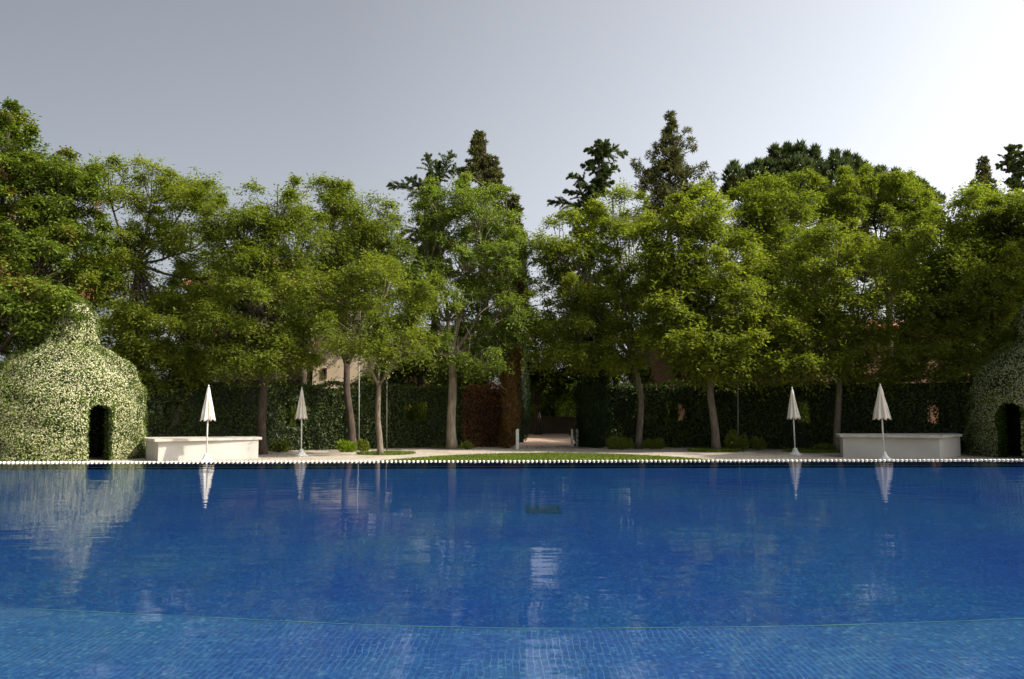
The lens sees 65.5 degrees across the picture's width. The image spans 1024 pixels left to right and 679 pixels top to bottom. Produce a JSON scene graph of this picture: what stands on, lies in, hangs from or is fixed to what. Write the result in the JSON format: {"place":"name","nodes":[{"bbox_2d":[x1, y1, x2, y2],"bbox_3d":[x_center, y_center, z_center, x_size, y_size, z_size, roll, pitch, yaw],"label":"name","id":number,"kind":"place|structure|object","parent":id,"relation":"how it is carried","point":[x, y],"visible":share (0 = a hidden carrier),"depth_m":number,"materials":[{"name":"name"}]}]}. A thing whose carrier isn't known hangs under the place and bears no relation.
{"place":"outdoors","nodes":[
{"label":"outdoors","id":0,"kind":"place"},
{"bbox_2d":[356,450,415,454],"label":"grass","id":1,"kind":"structure","parent":0,"point":[391,452],"depth_m":26.65,"materials":[{"name":"green plant"}]},
{"bbox_2d":[394,334,481,415],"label":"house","id":2,"kind":"structure","parent":0,"point":[425,379],"depth_m":51.97,"materials":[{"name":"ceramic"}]},
{"bbox_2d":[0,488,1023,628],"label":"pool floor","id":3,"kind":"structure","parent":0,"point":[488,560],"depth_m":8.00,"materials":[{"name":"blue tile"}]},
{"bbox_2d":[526,505,561,512],"bbox_3d":[0.430,2.317,10.879,0.469,0.035,0.600,0,-5,0],"label":"floor grate","id":4,"kind":"object","parent":3,"relation":"on","point":[543,509],"visible":1,"depth_m":10.86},
{"bbox_2d":[0,608,1023,678],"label":"pool shelf","id":5,"kind":"object","parent":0,"point":[45,644],"visible":1,"depth_m":4.64,"materials":[{"name":"blue tile"}]},
{"bbox_2d":[5,607,1023,628],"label":"pool ledge line","id":6,"kind":"object","parent":5,"relation":"on","point":[521,628],"visible":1,"depth_m":5.22,"materials":[{"name":"blue tile"}]},
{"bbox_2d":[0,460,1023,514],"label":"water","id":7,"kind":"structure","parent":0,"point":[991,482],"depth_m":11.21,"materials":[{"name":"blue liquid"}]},
{"bbox_2d":[0,0,1023,387],"label":"sky","id":8,"kind":"structure","parent":0,"point":[359,91],"materials":[{"name":"grey"}]},
{"bbox_2d":[63,446,1022,462],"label":"pool terrace","id":9,"kind":"structure","parent":0,"point":[336,455],"depth_m":26.26,"materials":[{"name":"white stone"}]},
{"bbox_2d":[0,298,150,462],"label":"jasmine dome","id":10,"kind":"structure","parent":9,"relation":"on","point":[54,385],"depth_m":23.65,"materials":[{"name":"green plant"}]},
{"bbox_2d":[61,149,245,419],"bbox_3d":[-13.278,-1.459,29.009,7.223,11.160,5.917,0,-5,0],"label":"locust tree","id":11,"kind":"object","parent":9,"relation":"on","point":[126,251],"visible":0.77,"depth_m":28.63,"materials":[{"name":"green plant"}]},
{"bbox_2d":[171,401,183,428],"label":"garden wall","id":12,"kind":"structure","parent":9,"relation":"on","point":[175,421],"depth_m":32.84,"materials":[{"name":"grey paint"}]},
{"bbox_2d":[144,436,261,460],"bbox_3d":[-9.665,3.384,24.884,3.331,0.655,2.174,2,-6,-25],"label":"garden counter","id":13,"kind":"object","parent":9,"relation":"on","point":[191,448],"visible":0.97,"depth_m":24.13,"materials":[{"name":"stone"}]},
{"bbox_2d":[199,385,215,461],"bbox_3d":[-8.941,2.448,23.369,0.446,2.251,0.462,-2,-5,21],"label":"closed parasol","id":14,"kind":"object","parent":9,"relation":"on","point":[207,414],"visible":1,"depth_m":23.31,"materials":[{"name":"white fabric"}]},
{"bbox_2d":[163,172,343,454],"bbox_3d":[-9.001,-0.955,27.370,6.599,9.855,4.555,-1,-5,10],"label":"locust tree","id":15,"kind":"object","parent":9,"relation":"on","point":[265,355],"visible":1,"depth_m":26.98,"materials":[{"name":"green plant"}]},
{"bbox_2d":[87,375,466,456],"bbox_3d":[-9.836,2.646,28.191,18.467,2.901,2.373,3,-6,-32],"label":"ivy hedge","id":16,"kind":"object","parent":9,"relation":"on","point":[324,425],"visible":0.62,"depth_m":29.88,"materials":[{"name":"green plant"}]},
{"bbox_2d":[271,440,290,452],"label":"shrub","id":17,"kind":"object","parent":9,"relation":"on","point":[281,446],"visible":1,"depth_m":28.14,"materials":[{"name":"green plant"}]},
{"bbox_2d":[287,405,299,425],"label":"shrub","id":18,"kind":"object","parent":9,"relation":"on","point":[292,420],"visible":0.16,"depth_m":35.07,"materials":[{"name":"green plant"}]},
{"bbox_2d":[295,387,307,455],"bbox_3d":[-6.885,2.679,26.073,0.439,2.253,0.417,-3,-6,29],"label":"closed parasol","id":19,"kind":"object","parent":9,"relation":"on","point":[301,412],"visible":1,"depth_m":26.00,"materials":[{"name":"white fabric"}]},
{"bbox_2d":[272,171,417,450],"bbox_3d":[-6.055,-1.045,29.932,5.379,10.480,4.175,0,-5,0],"label":"locust tree","id":20,"kind":"object","parent":9,"relation":"on","point":[362,229],"visible":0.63,"depth_m":29.51,"materials":[{"name":"green plant"}]},
{"bbox_2d":[336,438,357,451],"bbox_3d":[-5.861,3.768,28.359,0.839,0.497,0.552,0,-5,0],"label":"shrub","id":21,"kind":"object","parent":9,"relation":"on","point":[347,446],"visible":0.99,"depth_m":28.25,"materials":[{"name":"green plant"}]},
{"bbox_2d":[358,357,359,439],"bbox_3d":[-5.716,2.319,29.813,0.129,3.617,0.105,0,-5,0],"label":"thin pole","id":22,"kind":"object","parent":9,"relation":"on","point":[358,401],"visible":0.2,"depth_m":29.80,"materials":[{"name":"grey metal"}]},
{"bbox_2d":[357,438,369,451],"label":"shrub","id":23,"kind":"object","parent":9,"relation":"on","point":[363,446],"visible":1,"depth_m":28.51,"materials":[{"name":"green plant"}]},
{"bbox_2d":[290,249,464,454],"bbox_3d":[-4.412,0.333,26.249,5.670,7.046,4.564,2,-5,-19],"label":"locust tree","id":24,"kind":"object","parent":9,"relation":"on","point":[377,340],"visible":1,"depth_m":25.97,"materials":[{"name":"green plant"}]},
{"bbox_2d":[386,380,386,452],"bbox_3d":[-4.205,2.595,26.777,0.068,2.529,0.059,0,-5,0],"label":"thin pole","id":25,"kind":"object","parent":9,"relation":"on","point":[386,416],"visible":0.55,"depth_m":26.77,"materials":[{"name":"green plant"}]},
{"bbox_2d":[403,402,426,422],"bbox_3d":[-4.075,3.300,33.817,1.654,2.377,1.071,0,-5,0],"label":"shrub","id":26,"kind":"object","parent":9,"relation":"on","point":[418,411],"visible":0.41,"depth_m":33.63,"materials":[{"name":"green plant"}]},
{"bbox_2d":[430,445,475,447],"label":"grass","id":27,"kind":"structure","parent":9,"relation":"on","point":[444,446],"depth_m":31.00,"materials":[{"name":"green plant"}]},
{"bbox_2d":[386,166,544,448],"bbox_3d":[-1.936,-1.346,30.601,6.364,11.161,4.644,0,-5,0],"label":"locust tree","id":28,"kind":"object","parent":9,"relation":"on","point":[499,260],"visible":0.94,"depth_m":30.45,"materials":[{"name":"green plant"}]},
{"bbox_2d":[459,440,473,448],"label":"shrub","id":29,"kind":"object","parent":9,"relation":"on","point":[466,444],"visible":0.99,"depth_m":29.89,"materials":[{"name":"green plant"}]},
{"bbox_2d":[458,381,502,446],"bbox_3d":[-1.078,3.050,32.294,2.370,2.779,1.216,0,-5,-5],"label":"ivy hedge","id":30,"kind":"object","parent":9,"relation":"on","point":[482,412],"visible":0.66,"depth_m":32.03,"materials":[{"name":"red plant"}]},
{"bbox_2d":[488,193,527,444],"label":"juniper tree","id":31,"kind":"object","parent":9,"relation":"on","point":[513,201],"visible":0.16,"depth_m":34.40,"materials":[{"name":"green plant"}]},
{"bbox_2d":[497,279,528,447],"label":"withered cypress","id":32,"kind":"object","parent":9,"relation":"on","point":[510,419],"visible":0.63,"depth_m":30.99,"materials":[{"name":"brown plant"}]},
{"bbox_2d":[516,429,518,448],"bbox_3d":[0.207,3.789,30.385,0.140,0.759,0.140,0,-5,0],"label":"gate post","id":33,"kind":"object","parent":9,"relation":"on","point":[517,438],"visible":1,"depth_m":30.32,"materials":[{"name":"white concrete"}]},
{"bbox_2d":[120,460,939,462],"bbox_3d":[1.007,2.749,15.320,54.000,0.794,0.119,0,-5,0],"label":"pool rim","id":34,"kind":"object","parent":9,"relation":"on","point":[547,461],"visible":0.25,"depth_m":15.40,"materials":[{"name":"white stone"}]},
{"bbox_2d":[0,459,1023,462],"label":"pool edge","id":35,"kind":"object","parent":34,"relation":"on","point":[497,460],"visible":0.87,"depth_m":15.30,"materials":[{"name":"white stone"}]},
{"bbox_2d":[571,429,572,446],"bbox_3d":[2.373,3.896,31.480,0.104,0.726,0.120,0,-5,0],"label":"gate post","id":36,"kind":"object","parent":9,"relation":"on","point":[571,437],"visible":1,"depth_m":31.42,"materials":[{"name":"stone"}]},
{"bbox_2d":[576,429,578,446],"bbox_3d":[2.579,3.896,31.479,0.104,0.725,0.120,0,-5,0],"label":"gate post","id":37,"kind":"object","parent":9,"relation":"on","point":[577,444],"visible":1,"depth_m":31.41,"materials":[{"name":"stone"}]},
{"bbox_2d":[230,446,933,460],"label":"leaf litter","id":38,"kind":"object","parent":9,"relation":"on","point":[544,447],"visible":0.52,"depth_m":29.27,"materials":[{"name":"brown plant"}]},
{"bbox_2d":[512,177,663,448],"bbox_3d":[3.064,-1.023,30.480,6.553,10.470,4.626,0,-5,0],"label":"locust tree","id":39,"kind":"object","parent":9,"relation":"on","point":[582,299],"visible":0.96,"depth_m":30.32,"materials":[{"name":"green plant"}]},
{"bbox_2d":[572,330,614,447],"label":"cypress tree","id":40,"kind":"object","parent":9,"relation":"on","point":[595,417],"visible":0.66,"depth_m":31.05,"materials":[{"name":"green plant"}]},
{"bbox_2d":[605,436,634,448],"bbox_3d":[4.041,3.849,29.814,1.157,0.541,0.764,0,-5,0],"label":"shrub","id":41,"kind":"object","parent":9,"relation":"on","point":[619,443],"visible":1,"depth_m":29.68,"materials":[{"name":"green plant"}]},
{"bbox_2d":[640,437,664,448],"bbox_3d":[5.261,3.863,29.747,0.930,0.495,0.624,0,-5,0],"label":"shrub","id":42,"kind":"object","parent":9,"relation":"on","point":[655,444],"visible":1,"depth_m":29.70,"materials":[{"name":"green plant"}]},
{"bbox_2d":[665,401,680,420],"bbox_3d":[7.071,3.459,35.265,1.739,2.256,1.028,-2,-5,23],"label":"shrub","id":43,"kind":"object","parent":9,"relation":"on","point":[672,411],"visible":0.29,"depth_m":35.01,"materials":[{"name":"green plant"}]},
{"bbox_2d":[677,398,684,420],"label":"garden wall","id":44,"kind":"structure","parent":9,"relation":"on","point":[680,411],"depth_m":34.86,"materials":[{"name":"brown brick"}]},
{"bbox_2d":[620,176,835,449],"bbox_3d":[7.709,-1.052,28.310,7.738,10.103,4.557,0,-5,0],"label":"locust tree","id":45,"kind":"object","parent":9,"relation":"on","point":[735,357],"visible":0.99,"depth_m":28.06,"materials":[{"name":"green plant"}]},
{"bbox_2d":[724,429,749,450],"bbox_3d":[8.054,3.589,28.572,0.996,0.815,0.709,0,-5,0],"label":"shrub","id":46,"kind":"object","parent":9,"relation":"on","point":[731,440],"visible":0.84,"depth_m":28.48,"materials":[{"name":"green plant"}]},
{"bbox_2d":[737,383,738,447],"bbox_3d":[8.383,2.614,29.583,0.149,2.919,0.105,0,-5,0],"label":"thin pole","id":47,"kind":"object","parent":9,"relation":"on","point":[738,410],"visible":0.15,"depth_m":29.57,"materials":[{"name":"grey metal"}]},
{"bbox_2d":[750,435,765,449],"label":"shrub","id":48,"kind":"object","parent":9,"relation":"on","point":[757,443],"visible":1,"depth_m":28.74,"materials":[{"name":"green plant"}]},
{"bbox_2d":[697,167,848,383],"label":"locust tree","id":49,"kind":"object","parent":9,"relation":"on","point":[750,207],"visible":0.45,"depth_m":31.70,"materials":[{"name":"green plant"}]},
{"bbox_2d":[787,387,801,455],"bbox_3d":[9.153,2.643,25.870,0.440,2.207,0.437,2,-5,-20],"label":"closed parasol","id":50,"kind":"object","parent":9,"relation":"on","point":[793,412],"visible":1,"depth_m":25.80,"materials":[{"name":"white fabric"}]},
{"bbox_2d":[569,371,1022,455],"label":"ivy hedge","id":51,"kind":"object","parent":9,"relation":"on","point":[769,422],"visible":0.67,"depth_m":29.61,"materials":[{"name":"green plant"}]},
{"bbox_2d":[797,401,809,422],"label":"shrub","id":52,"kind":"object","parent":9,"relation":"on","point":[804,416],"visible":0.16,"depth_m":35.14,"materials":[{"name":"green plant"}]},
{"bbox_2d":[812,442,836,449],"bbox_3d":[11.043,3.771,28.070,0.972,0.357,0.766,3,-6,-34],"label":"flower patch","id":53,"kind":"object","parent":9,"relation":"on","point":[822,446],"visible":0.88,"depth_m":27.94,"materials":[{"name":"green plant"}]},
{"bbox_2d":[757,211,938,449],"bbox_3d":[11.718,-0.316,28.151,6.344,8.605,4.193,0,-5,0],"label":"locust tree","id":54,"kind":"object","parent":9,"relation":"on","point":[853,362],"visible":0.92,"depth_m":27.75,"materials":[{"name":"green plant"}]},
{"bbox_2d":[872,384,891,459],"bbox_3d":[10.919,2.412,23.480,0.518,2.241,0.510,2,-5,-20],"label":"closed parasol","id":55,"kind":"object","parent":9,"relation":"on","point":[881,411],"visible":1,"depth_m":23.41,"materials":[{"name":"white fabric"}]},
{"bbox_2d":[835,433,962,458],"bbox_3d":[12.254,3.297,24.761,4.265,0.695,2.272,0,-5,0],"label":"garden counter","id":56,"kind":"object","parent":9,"relation":"on","point":[915,445],"visible":1,"depth_m":24.25,"materials":[{"name":"stone"}]},
{"bbox_2d":[928,401,938,424],"bbox_3d":[17.671,3.369,32.852,0.854,1.938,0.110,0,-5,0],"label":"wooden door","id":57,"kind":"structure","parent":9,"relation":"on","point":[932,418],"depth_m":32.84,"materials":[{"name":"orange wood"}]},
{"bbox_2d":[932,405,938,423],"bbox_3d":[17.671,3.409,32.854,0.694,1.858,0.060,0,-5,0],"label":"door panel","id":58,"kind":"structure","parent":57,"relation":"in","point":[933,418],"depth_m":32.84,"materials":[{"name":"orange wood"}]},
{"bbox_2d":[878,176,1023,391],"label":"locust tree","id":59,"kind":"object","parent":9,"relation":"on","point":[970,310],"visible":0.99,"depth_m":26.56,"materials":[{"name":"green plant"}]},
{"bbox_2d":[960,301,1023,458],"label":"jasmine dome","id":60,"kind":"structure","parent":9,"relation":"on","point":[990,393],"depth_m":24.71,"materials":[{"name":"green plant"}]},
{"bbox_2d":[514,434,574,445],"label":"path","id":61,"kind":"structure","parent":0,"point":[550,440],"depth_m":37.69,"materials":[{"name":"beige stone"}]},
{"bbox_2d":[518,223,531,442],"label":"cypress tree","id":62,"kind":"object","parent":61,"relation":"on","point":[525,398],"visible":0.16,"depth_m":35.68,"materials":[{"name":"green plant"}]},
{"bbox_2d":[371,452,728,461],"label":"lawn","id":63,"kind":"structure","parent":0,"point":[535,454],"depth_m":24.41,"materials":[{"name":"green plant"}]},
{"bbox_2d":[688,447,739,451],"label":"grass","id":64,"kind":"structure","parent":0,"point":[704,449],"depth_m":27.77,"materials":[{"name":"green plant"}]},
{"bbox_2d":[783,447,839,453],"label":"grass","id":65,"kind":"structure","parent":0,"point":[809,450],"depth_m":27.20,"materials":[{"name":"green plant"}]},
{"label":"ground","id":66,"kind":"structure","parent":0,"visible":0},
{"bbox_2d":[0,96,122,368],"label":"tall tree","id":67,"kind":"object","parent":66,"relation":"on","point":[32,295],"visible":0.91,"depth_m":27.09,"materials":[{"name":"green plant"}]},
{"bbox_2d":[0,209,166,385],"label":"background tree","id":68,"kind":"object","parent":66,"relation":"on","point":[20,344],"visible":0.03,"depth_m":36.14,"materials":[{"name":"green plant"}]},
{"bbox_2d":[144,242,261,382],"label":"background tree","id":69,"kind":"object","parent":66,"relation":"on","point":[203,296],"visible":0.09,"depth_m":38.88,"materials":[{"name":"green plant"}]},
{"bbox_2d":[182,260,367,406],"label":"tree","id":70,"kind":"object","parent":66,"relation":"on","point":[310,374],"depth_m":42.95,"materials":[{"name":"plant"}]},
{"bbox_2d":[214,216,403,387],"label":"background tree","id":71,"kind":"object","parent":66,"relation":"on","point":[304,380],"visible":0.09,"depth_m":37.75,"materials":[{"name":"green plant"}]},
{"bbox_2d":[308,341,390,387],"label":"house","id":72,"kind":"structure","parent":66,"relation":"on","point":[335,373],"depth_m":40.02,"materials":[{"name":"beige paint"}]},
{"bbox_2d":[321,368,326,378],"bbox_3d":[-9.424,1.697,39.980,0.261,0.523,0.047,0,-5,0],"label":"window","id":73,"kind":"structure","parent":72,"relation":"in","point":[324,370],"depth_m":39.96,"materials":[{"name":"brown wood"}]},
{"bbox_2d":[385,150,462,384],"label":"cedar tree","id":74,"kind":"object","parent":66,"relation":"on","point":[440,170],"visible":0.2,"depth_m":46.89,"materials":[{"name":"green plant"}]},
{"bbox_2d":[353,251,539,388],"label":"background tree","id":75,"kind":"object","parent":66,"relation":"on","point":[399,376],"visible":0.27,"depth_m":39.59,"materials":[{"name":"green plant"}]},
{"bbox_2d":[455,129,515,377],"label":"cypress tree","id":76,"kind":"object","parent":66,"relation":"on","point":[484,166],"visible":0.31,"depth_m":44.78,"materials":[{"name":"green plant"}]},
{"bbox_2d":[494,296,580,434],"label":"background tree","id":77,"kind":"object","parent":66,"relation":"on","point":[558,389],"visible":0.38,"depth_m":45.72,"materials":[{"name":"green plant"}]},
{"bbox_2d":[534,402,566,415],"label":"shrub","id":78,"kind":"object","parent":66,"relation":"on","point":[553,412],"visible":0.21,"depth_m":48.49,"materials":[{"name":"green plant"}]},
{"bbox_2d":[526,416,575,434],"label":"stone wall","id":79,"kind":"structure","parent":66,"relation":"on","point":[557,424],"depth_m":47.33,"materials":[{"name":"brown paint"}]},
{"bbox_2d":[540,388,575,415],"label":"shrub","id":80,"kind":"object","parent":66,"relation":"on","point":[569,410],"visible":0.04,"depth_m":52.36,"materials":[{"name":"green plant"}]},
{"bbox_2d":[528,138,627,376],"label":"cedar tree","id":81,"kind":"object","parent":66,"relation":"on","point":[601,152],"visible":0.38,"depth_m":46.85,"materials":[{"name":"green plant"}]},
{"bbox_2d":[557,272,658,385],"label":"background tree","id":82,"kind":"object","parent":66,"relation":"on","point":[643,375],"visible":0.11,"depth_m":41.50,"materials":[{"name":"green plant"}]},
{"bbox_2d":[629,110,718,243],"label":"pine tree","id":83,"kind":"object","parent":66,"relation":"on","point":[672,164],"visible":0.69,"depth_m":48.88,"materials":[{"name":"green plant"}]},
{"bbox_2d":[626,239,728,386],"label":"background tree","id":84,"kind":"object","parent":66,"relation":"on","point":[670,298],"visible":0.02,"depth_m":40.06,"materials":[{"name":"green plant"}]},
{"bbox_2d":[622,319,969,420],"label":"house","id":85,"kind":"structure","parent":66,"relation":"on","point":[657,376],"depth_m":41.02,"materials":[{"name":"ceramic"}]},
{"bbox_2d":[671,368,682,377],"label":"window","id":86,"kind":"structure","parent":85,"relation":"in","point":[677,376],"depth_m":40.97,"materials":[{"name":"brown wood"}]},
{"bbox_2d":[736,195,895,384],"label":"background tree","id":87,"kind":"object","parent":66,"relation":"on","point":[795,240],"visible":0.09,"depth_m":37.67,"materials":[{"name":"green plant"}]},
{"bbox_2d":[719,138,946,230],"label":"umbrella pine","id":88,"kind":"object","parent":66,"relation":"on","point":[790,158],"visible":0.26,"depth_m":47.85,"materials":[{"name":"green plant"}]},
{"bbox_2d":[811,161,965,356],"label":"dense tree","id":89,"kind":"object","parent":66,"relation":"on","point":[888,206],"visible":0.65,"depth_m":33.91,"materials":[{"name":"green plant"}]},
{"bbox_2d":[866,233,1021,382],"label":"background tree","id":90,"kind":"object","parent":66,"relation":"on","point":[946,316],"visible":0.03,"depth_m":36.87,"materials":[{"name":"green plant"}]},
{"bbox_2d":[967,155,999,214],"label":"cypress tree","id":91,"kind":"object","parent":66,"relation":"on","point":[983,169],"visible":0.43,"depth_m":48.98,"materials":[{"name":"green plant"}]},
{"bbox_2d":[990,143,1023,223],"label":"cedar tree","id":92,"kind":"object","parent":66,"relation":"on","point":[1013,165],"visible":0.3,"depth_m":50.93,"materials":[{"name":"green plant"}]}
]}

